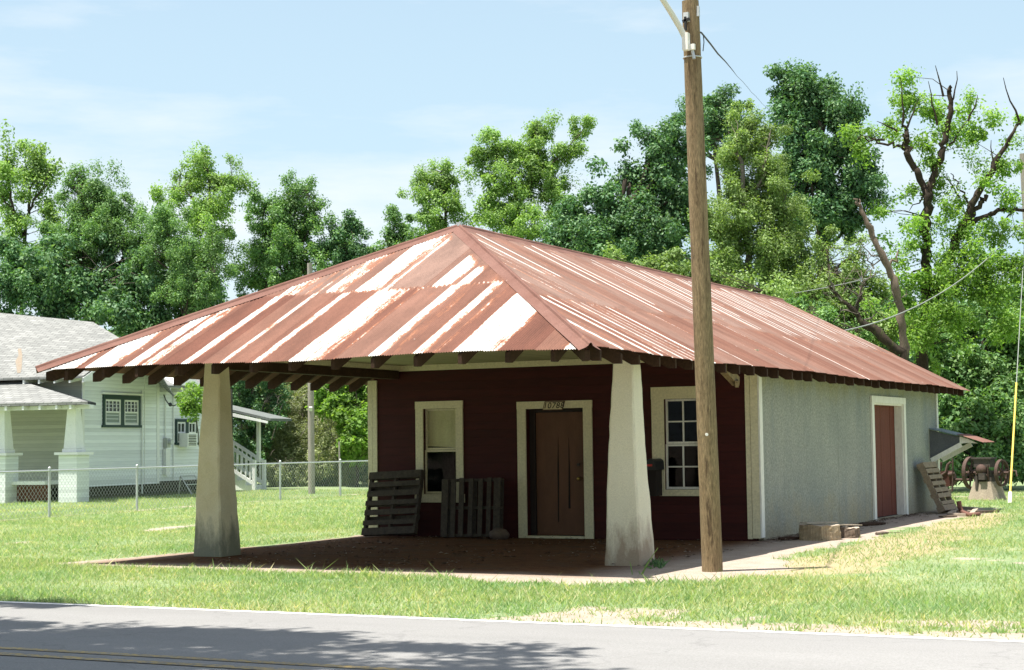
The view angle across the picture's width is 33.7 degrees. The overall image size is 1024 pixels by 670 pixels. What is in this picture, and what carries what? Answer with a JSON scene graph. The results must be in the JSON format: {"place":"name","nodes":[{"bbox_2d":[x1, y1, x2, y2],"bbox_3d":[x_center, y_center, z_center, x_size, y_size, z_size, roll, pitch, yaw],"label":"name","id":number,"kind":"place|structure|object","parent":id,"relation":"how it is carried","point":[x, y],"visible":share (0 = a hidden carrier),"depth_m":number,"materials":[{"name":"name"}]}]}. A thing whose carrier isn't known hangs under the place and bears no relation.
{"place":"outdoors","nodes":[
{"label":"outdoors","id":0,"kind":"place"},
{"bbox_2d":[0,313,291,502],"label":"white house","id":1,"kind":"structure","parent":0,"point":[112,421],"depth_m":52.92,"materials":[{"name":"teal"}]},
{"bbox_2d":[101,394,141,427],"bbox_3d":[-12.293,2.408,53.338,0.068,1.017,2.191,-2,-4,20],"label":"window","id":2,"kind":"structure","parent":1,"relation":"in","point":[108,401],"depth_m":53.27,"materials":[{"name":"white"}]},
{"bbox_2d":[174,419,197,444],"bbox_3d":[-11.024,3.290,57.320,0.068,0.866,1.450,-2,-4,20],"label":"window","id":3,"kind":"structure","parent":1,"relation":"in","point":[181,425],"depth_m":57.13,"materials":[{"name":"teal"}]},
{"bbox_2d":[0,601,1023,669],"bbox_3d":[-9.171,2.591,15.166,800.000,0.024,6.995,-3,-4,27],"label":"road","id":4,"kind":"structure","parent":0,"point":[416,643],"depth_m":12.53,"materials":[{"name":"grey asphalt"}]},
{"bbox_2d":[0,652,303,669],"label":"road centre line","id":5,"kind":"object","parent":4,"relation":"on","point":[144,661],"visible":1,"depth_m":11.72,"materials":[{"name":"paint"}]},
{"bbox_2d":[0,646,423,669],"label":"road centre line","id":6,"kind":"object","parent":4,"relation":"on","point":[234,660],"visible":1,"depth_m":11.80,"materials":[{"name":"paint"}]},
{"bbox_2d":[0,601,1023,641],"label":"road edge line","id":7,"kind":"object","parent":4,"relation":"on","point":[537,622],"visible":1,"depth_m":14.09,"materials":[{"name":"paint"}]},
{"bbox_2d":[0,454,1023,639],"bbox_3d":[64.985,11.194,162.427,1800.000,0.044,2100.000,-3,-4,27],"label":"ground","id":8,"kind":"structure","parent":0,"point":[741,557],"depth_m":21.98,"materials":[{"name":"green plant"}]},
{"bbox_2d":[0,119,66,311],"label":"broadleaf tree","id":9,"kind":"object","parent":8,"relation":"on","point":[38,169],"visible":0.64,"depth_m":73.88,"materials":[{"name":"green plant"}]},
{"bbox_2d":[22,156,197,300],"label":"broadleaf tree","id":10,"kind":"object","parent":8,"relation":"on","point":[93,213],"visible":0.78,"depth_m":69.46,"materials":[{"name":"green plant"}]},
{"bbox_2d":[0,228,229,336],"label":"broadleaf tree","id":11,"kind":"object","parent":8,"relation":"on","point":[48,285],"visible":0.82,"depth_m":67.38,"materials":[{"name":"green plant"}]},
{"bbox_2d":[0,459,367,518],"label":"chain link fence","id":12,"kind":"object","parent":8,"relation":"on","point":[137,468],"visible":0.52,"depth_m":42.16,"materials":[{"name":"silver metal"}]},
{"bbox_2d":[128,200,241,315],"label":"broadleaf tree","id":13,"kind":"object","parent":8,"relation":"on","point":[190,280],"visible":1,"depth_m":65.64,"materials":[{"name":"green plant"}]},
{"bbox_2d":[178,475,196,494],"bbox_3d":[-10.680,5.003,56.507,0.584,0.650,0.943,-2,-4,20],"label":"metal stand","id":14,"kind":"object","parent":8,"relation":"on","point":[185,483],"visible":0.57,"depth_m":56.17,"materials":[{"name":"silver metal"}]},
{"bbox_2d":[174,381,202,444],"bbox_3d":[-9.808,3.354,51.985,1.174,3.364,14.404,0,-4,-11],"label":"tree","id":15,"kind":"object","parent":8,"relation":"on","point":[189,406],"visible":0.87,"depth_m":45.33,"materials":[{"name":"green plant"}]},
{"bbox_2d":[148,140,259,300],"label":"broadleaf tree","id":16,"kind":"object","parent":8,"relation":"on","point":[201,175],"visible":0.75,"depth_m":83.69,"materials":[{"name":"green plant"}]},
{"bbox_2d":[230,380,293,466],"bbox_3d":[-10.095,3.542,65.005,3.398,4.912,2.297,0,-4,-18],"label":"tree","id":17,"kind":"object","parent":8,"relation":"on","point":[254,399],"visible":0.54,"depth_m":64.89,"materials":[{"name":"green plant"}]},
{"bbox_2d":[220,167,348,385],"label":"broadleaf tree","id":18,"kind":"object","parent":8,"relation":"on","point":[285,234],"visible":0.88,"depth_m":85.46,"materials":[{"name":"green plant"}]},
{"bbox_2d":[234,382,367,486],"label":"shrub","id":19,"kind":"object","parent":8,"relation":"on","point":[289,442],"visible":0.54,"depth_m":65.29,"materials":[{"name":"green plant"}]},
{"bbox_2d":[307,263,314,493],"bbox_3d":[-6.531,1.411,54.808,0.220,7.477,0.679,-1,-4,-1],"label":"utility pole","id":20,"kind":"object","parent":8,"relation":"on","point":[311,449],"visible":0.56,"depth_m":54.70,"materials":[{"name":"grey wood"}]},
{"bbox_2d":[267,436,367,485],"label":"shrub","id":21,"kind":"object","parent":8,"relation":"on","point":[324,481],"visible":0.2,"depth_m":65.26,"materials":[{"name":"green plant"}]},
{"bbox_2d":[304,384,367,486],"bbox_3d":[-5.872,3.416,64.046,4.064,4.656,3.163,-3,-4,27],"label":"broadleaf tree","id":22,"kind":"object","parent":8,"relation":"on","point":[347,411],"visible":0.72,"depth_m":63.42,"materials":[{"name":"green plant"}]},
{"bbox_2d":[315,208,373,269],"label":"broadleaf tree","id":23,"kind":"object","parent":8,"relation":"on","point":[340,246],"visible":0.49,"depth_m":84.84,"materials":[{"name":"green plant"}]},
{"bbox_2d":[361,469,424,535],"bbox_3d":[-1.968,2.786,28.057,1.043,1.108,0.353,-3,-4,27],"label":"wooden pallet","id":24,"kind":"object","parent":8,"relation":"on","point":[395,488],"visible":1,"depth_m":28.01,"materials":[{"name":"grey wood"}]},
{"bbox_2d":[368,203,420,252],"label":"broadleaf tree","id":25,"kind":"object","parent":8,"relation":"on","point":[391,236],"visible":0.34,"depth_m":87.86,"materials":[{"name":"green plant"}]},
{"bbox_2d":[395,156,488,237],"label":"broadleaf tree","id":26,"kind":"object","parent":8,"relation":"on","point":[441,186],"visible":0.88,"depth_m":82.64,"materials":[{"name":"green plant"}]},
{"bbox_2d":[440,478,503,537],"bbox_3d":[-0.647,2.806,27.482,1.090,0.979,0.223,-3,-4,27],"label":"wooden pallet","id":27,"kind":"object","parent":8,"relation":"on","point":[449,507],"visible":0.98,"depth_m":27.46,"materials":[{"name":"grey wood"}]},
{"bbox_2d":[489,528,509,539],"bbox_3d":[-0.201,3.197,27.080,0.341,0.230,0.249,-3,-4,27],"label":"stone","id":28,"kind":"object","parent":8,"relation":"on","point":[499,534],"visible":0.81,"depth_m":26.99,"materials":[{"name":"grey stone"}]},
{"bbox_2d":[0,487,1023,639],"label":"grass","id":29,"kind":"structure","parent":8,"relation":"on","point":[705,592],"depth_m":18.08,"materials":[{"name":"green plant"}]},
{"bbox_2d":[35,222,993,565],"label":"store building","id":30,"kind":"structure","parent":8,"relation":"on","point":[461,350],"depth_m":26.23,"materials":[{"name":"red metal"}]},
{"bbox_2d":[415,401,464,502],"bbox_3d":[-1.179,1.941,28.159,0.935,1.678,0.169,-3,-4,27],"label":"window","id":31,"kind":"structure","parent":30,"relation":"in","point":[444,427],"depth_m":28.22,"materials":[{"name":"beige paint"}]},
{"bbox_2d":[542,401,564,409],"bbox_3d":[0.666,1.135,27.178,0.404,0.144,0.020,-3,-4,27],"label":"house number sign","id":32,"kind":"object","parent":30,"relation":"attached to","point":[553,405],"visible":1,"depth_m":27.17,"materials":[{"name":"brown"}]},
{"bbox_2d":[516,400,593,538],"bbox_3d":[0.730,2.161,27.221,1.332,2.195,0.250,-3,-4,27],"label":"door","id":33,"kind":"structure","parent":30,"relation":"in","point":[561,441],"depth_m":27.28,"materials":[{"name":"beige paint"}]},
{"bbox_2d":[647,458,663,495],"bbox_3d":[2.201,2.196,26.133,0.170,0.575,0.388,-3,-4,27],"label":"mailbox","id":34,"kind":"object","parent":30,"relation":"attached to","point":[655,467],"visible":0.83,"depth_m":26.02,"materials":[{"name":"black metal"}]},
{"bbox_2d":[651,386,698,495],"bbox_3d":[2.643,1.645,26.232,1.017,1.690,0.134,-3,-4,27],"label":"window","id":35,"kind":"structure","parent":30,"relation":"in","point":[683,393],"depth_m":26.32,"materials":[{"name":"beige paint"}]},
{"bbox_2d":[870,395,908,520],"bbox_3d":[7.201,2.361,32.659,0.230,2.330,2.605,-3,-4,27],"label":"door","id":36,"kind":"structure","parent":30,"relation":"in","point":[888,444],"depth_m":33.19,"materials":[{"name":"brown paint"}]},
{"bbox_2d":[453,108,597,243],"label":"broadleaf tree","id":37,"kind":"object","parent":8,"relation":"on","point":[530,156],"visible":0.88,"depth_m":83.70,"materials":[{"name":"green plant"}]},
{"bbox_2d":[46,277,1005,452],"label":"distant wood","id":38,"kind":"object","parent":8,"relation":"on","point":[876,306],"visible":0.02,"depth_m":91.45,"materials":[{"name":"green plant"}]},
{"bbox_2d":[181,513,936,569],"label":"leaf litter","id":39,"kind":"object","parent":8,"relation":"on","point":[797,534],"visible":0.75,"depth_m":24.35,"materials":[{"name":"brown plant"}]},
{"bbox_2d":[539,115,713,265],"bbox_3d":[4.191,-1.318,59.527,6.572,13.249,4.553,-1,-4,-2],"label":"broadleaf tree","id":40,"kind":"object","parent":8,"relation":"on","point":[624,223],"visible":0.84,"depth_m":59.43,"materials":[{"name":"green plant"}]},
{"bbox_2d":[630,548,667,574],"bbox_3d":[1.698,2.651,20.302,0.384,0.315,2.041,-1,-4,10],"label":"weed","id":41,"kind":"object","parent":8,"relation":"on","point":[661,563],"visible":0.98,"depth_m":20.45,"materials":[{"name":"green plant"}]},
{"bbox_2d":[660,0,722,571],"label":"utility pole","id":42,"kind":"object","parent":8,"relation":"on","point":[709,488],"visible":0.98,"depth_m":19.59,"materials":[{"name":"brown wood"}]},
{"bbox_2d":[700,31,802,136],"bbox_3d":[7.188,-5.844,44.837,0.046,7.782,50.927,-2,-4,11],"label":"service cable","id":43,"kind":"object","parent":42,"relation":"attached to","point":[708,41],"visible":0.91,"depth_m":22.61,"materials":[{"name":"grey plastic"}]},
{"bbox_2d":[599,240,797,300],"bbox_3d":[5.040,0.886,45.755,5.392,7.108,1.903,-1,-4,7],"label":"shrub","id":44,"kind":"object","parent":8,"relation":"on","point":[676,254],"visible":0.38,"depth_m":45.75,"materials":[{"name":"green plant"}]},
{"bbox_2d":[671,82,768,248],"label":"broadleaf tree","id":45,"kind":"object","parent":8,"relation":"on","point":[716,108],"visible":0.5,"depth_m":71.73,"materials":[{"name":"green plant"}]},
{"bbox_2d":[684,98,839,298],"bbox_3d":[7.978,-1.464,54.699,5.107,13.021,3.588,1,-4,-31],"label":"broadleaf tree","id":46,"kind":"object","parent":8,"relation":"on","point":[769,245],"visible":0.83,"depth_m":54.59,"materials":[{"name":"green plant"}]},
{"bbox_2d":[778,536,798,540],"bbox_3d":[4.229,3.093,25.733,0.417,0.065,0.074,1,-4,-30],"label":"bark scrap","id":47,"kind":"object","parent":8,"relation":"on","point":[788,538],"visible":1,"depth_m":25.69,"materials":[{"name":"brown wood"}]},
{"bbox_2d":[798,524,840,540],"bbox_3d":[4.670,3.003,25.791,0.610,0.245,0.715,1,-4,-23],"label":"stone block","id":48,"kind":"object","parent":8,"relation":"on","point":[819,532],"visible":1,"depth_m":25.54,"materials":[{"name":"brown stone"}]},
{"bbox_2d":[800,522,861,525],"bbox_3d":[4.929,2.908,26.049,1.225,0.092,0.181,2,-5,-35],"label":"bleached slab","id":49,"kind":"object","parent":48,"relation":"on","point":[832,522],"depth_m":25.93,"materials":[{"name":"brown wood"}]},
{"bbox_2d":[780,292,873,341],"bbox_3d":[8.414,1.585,45.951,2.677,5.662,1.874,-6,-6,52],"label":"shrub","id":50,"kind":"object","parent":8,"relation":"on","point":[824,311],"visible":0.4,"depth_m":45.81,"materials":[{"name":"green plant"}]},
{"bbox_2d":[760,57,895,303],"bbox_3d":[11.946,-2.637,63.734,5.123,16.314,3.701,0,-4,-17],"label":"broadleaf tree","id":51,"kind":"object","parent":8,"relation":"on","point":[808,107],"visible":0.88,"depth_m":63.46,"materials":[{"name":"green plant"}]},
{"bbox_2d":[840,526,860,537],"bbox_3d":[5.164,3.059,26.223,0.489,0.176,0.361,-3,-4,27],"label":"tree stump","id":52,"kind":"object","parent":8,"relation":"on","point":[850,532],"visible":0.65,"depth_m":26.05,"materials":[{"name":"brown wood"}]},
{"bbox_2d":[777,230,935,347],"bbox_3d":[9.943,0.755,49.794,4.501,7.825,2.929,0,-4,-10],"label":"understory tree","id":53,"kind":"object","parent":8,"relation":"on","point":[847,265],"visible":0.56,"depth_m":49.95,"materials":[{"name":"green plant"}]},
{"bbox_2d":[818,198,909,360],"bbox_3d":[9.482,0.474,44.834,2.544,8.216,1.051,0,-4,-6],"label":"dead tree","id":54,"kind":"object","parent":8,"relation":"on","point":[881,336],"visible":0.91,"depth_m":44.93,"materials":[{"name":"brown wood"}]},
{"bbox_2d":[859,522,885,525],"bbox_3d":[6.344,3.321,29.729,0.673,0.076,0.082,2,-5,-36],"label":"bark scrap","id":55,"kind":"object","parent":8,"relation":"on","point":[873,523],"visible":0.89,"depth_m":29.68,"materials":[{"name":"brown wood"}]},
{"bbox_2d":[875,531,888,534],"bbox_3d":[5.898,3.151,26.911,0.067,0.058,0.368,-4,-5,44],"label":"bark scrap","id":56,"kind":"object","parent":8,"relation":"on","point":[879,533],"visible":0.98,"depth_m":26.85,"materials":[{"name":"brown wood"}]},
{"bbox_2d":[836,61,1023,374],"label":"pecan tree","id":57,"kind":"object","parent":8,"relation":"on","point":[931,285],"visible":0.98,"depth_m":47.82,"materials":[{"name":"green plant"}]},
{"bbox_2d":[916,461,957,512],"bbox_3d":[8.697,3.110,34.628,0.576,1.030,1.120,-3,-4,27],"label":"wooden pallet","id":58,"kind":"object","parent":8,"relation":"on","point":[933,480],"visible":0.98,"depth_m":34.41,"materials":[{"name":"brown wood"}]},
{"bbox_2d":[940,458,972,491],"bbox_3d":[11.078,3.501,42.426,1.318,0.829,0.648,-4,-5,43],"label":"rusty machine","id":59,"kind":"object","parent":8,"relation":"on","point":[950,478],"visible":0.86,"depth_m":42.31,"materials":[{"name":"metal"}]},
{"bbox_2d":[898,276,1023,443],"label":"understory tree","id":60,"kind":"object","parent":8,"relation":"on","point":[991,358],"visible":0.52,"depth_m":51.16,"materials":[{"name":"green plant"}]},
{"bbox_2d":[947,506,978,515],"bbox_3d":[9.238,3.598,34.609,0.513,0.050,3.804,-2,-4,17],"label":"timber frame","id":61,"kind":"object","parent":8,"relation":"on","point":[954,511],"visible":0.7,"depth_m":34.27,"materials":[{"name":"brown wood"}]},
{"bbox_2d":[956,501,980,516],"bbox_3d":[8.987,3.415,33.242,0.336,0.270,1.565,-1,-4,3],"label":"bent pipe","id":62,"kind":"object","parent":8,"relation":"on","point":[960,507],"visible":0.93,"depth_m":33.01,"materials":[{"name":"metal"}]},
{"bbox_2d":[938,510,999,517],"bbox_3d":[8.974,3.522,33.394,0.370,0.050,2.553,-4,-5,37],"label":"loose board","id":63,"kind":"object","parent":8,"relation":"on","point":[987,511],"visible":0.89,"depth_m":34.02,"materials":[{"name":"brown wood"}]},
{"bbox_2d":[929,358,1023,488],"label":"understory tree","id":64,"kind":"object","parent":8,"relation":"on","point":[990,406],"visible":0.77,"depth_m":49.71,"materials":[{"name":"green plant"}]},
{"bbox_2d":[962,457,1017,499],"bbox_3d":[11.747,3.514,41.537,1.441,1.060,0.800,-4,-5,43],"label":"stationary engine","id":65,"kind":"object","parent":8,"relation":"on","point":[987,484],"visible":0.99,"depth_m":41.40,"materials":[{"name":"metal"}]},
{"bbox_2d":[1019,153,1023,227],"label":"utility pole","id":66,"kind":"object","parent":8,"relation":"on","point":[1022,174],"visible":0.71,"depth_m":49.93,"materials":[{"name":"grey wood"}]},
{"bbox_2d":[795,223,1023,292],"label":"drop cable","id":67,"kind":"object","parent":66,"relation":"attached to","point":[865,278],"visible":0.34,"depth_m":48.03,"materials":[{"name":"grey plastic"}]},
{"bbox_2d":[845,221,1023,330],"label":"drop cable","id":68,"kind":"object","parent":66,"relation":"attached to","point":[930,298],"visible":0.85,"depth_m":42.77,"materials":[{"name":"grey plastic"}]},
{"bbox_2d":[1008,251,1023,502],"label":"guy wire","id":69,"kind":"object","parent":66,"relation":"attached to","point":[1010,492],"visible":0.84,"depth_m":41.41,"materials":[{"name":"yellow"}]},
{"bbox_2d":[0,0,1023,432],"label":"sky","id":70,"kind":"structure","parent":0,"point":[353,95],"materials":[{"name":"blue"}]}
]}

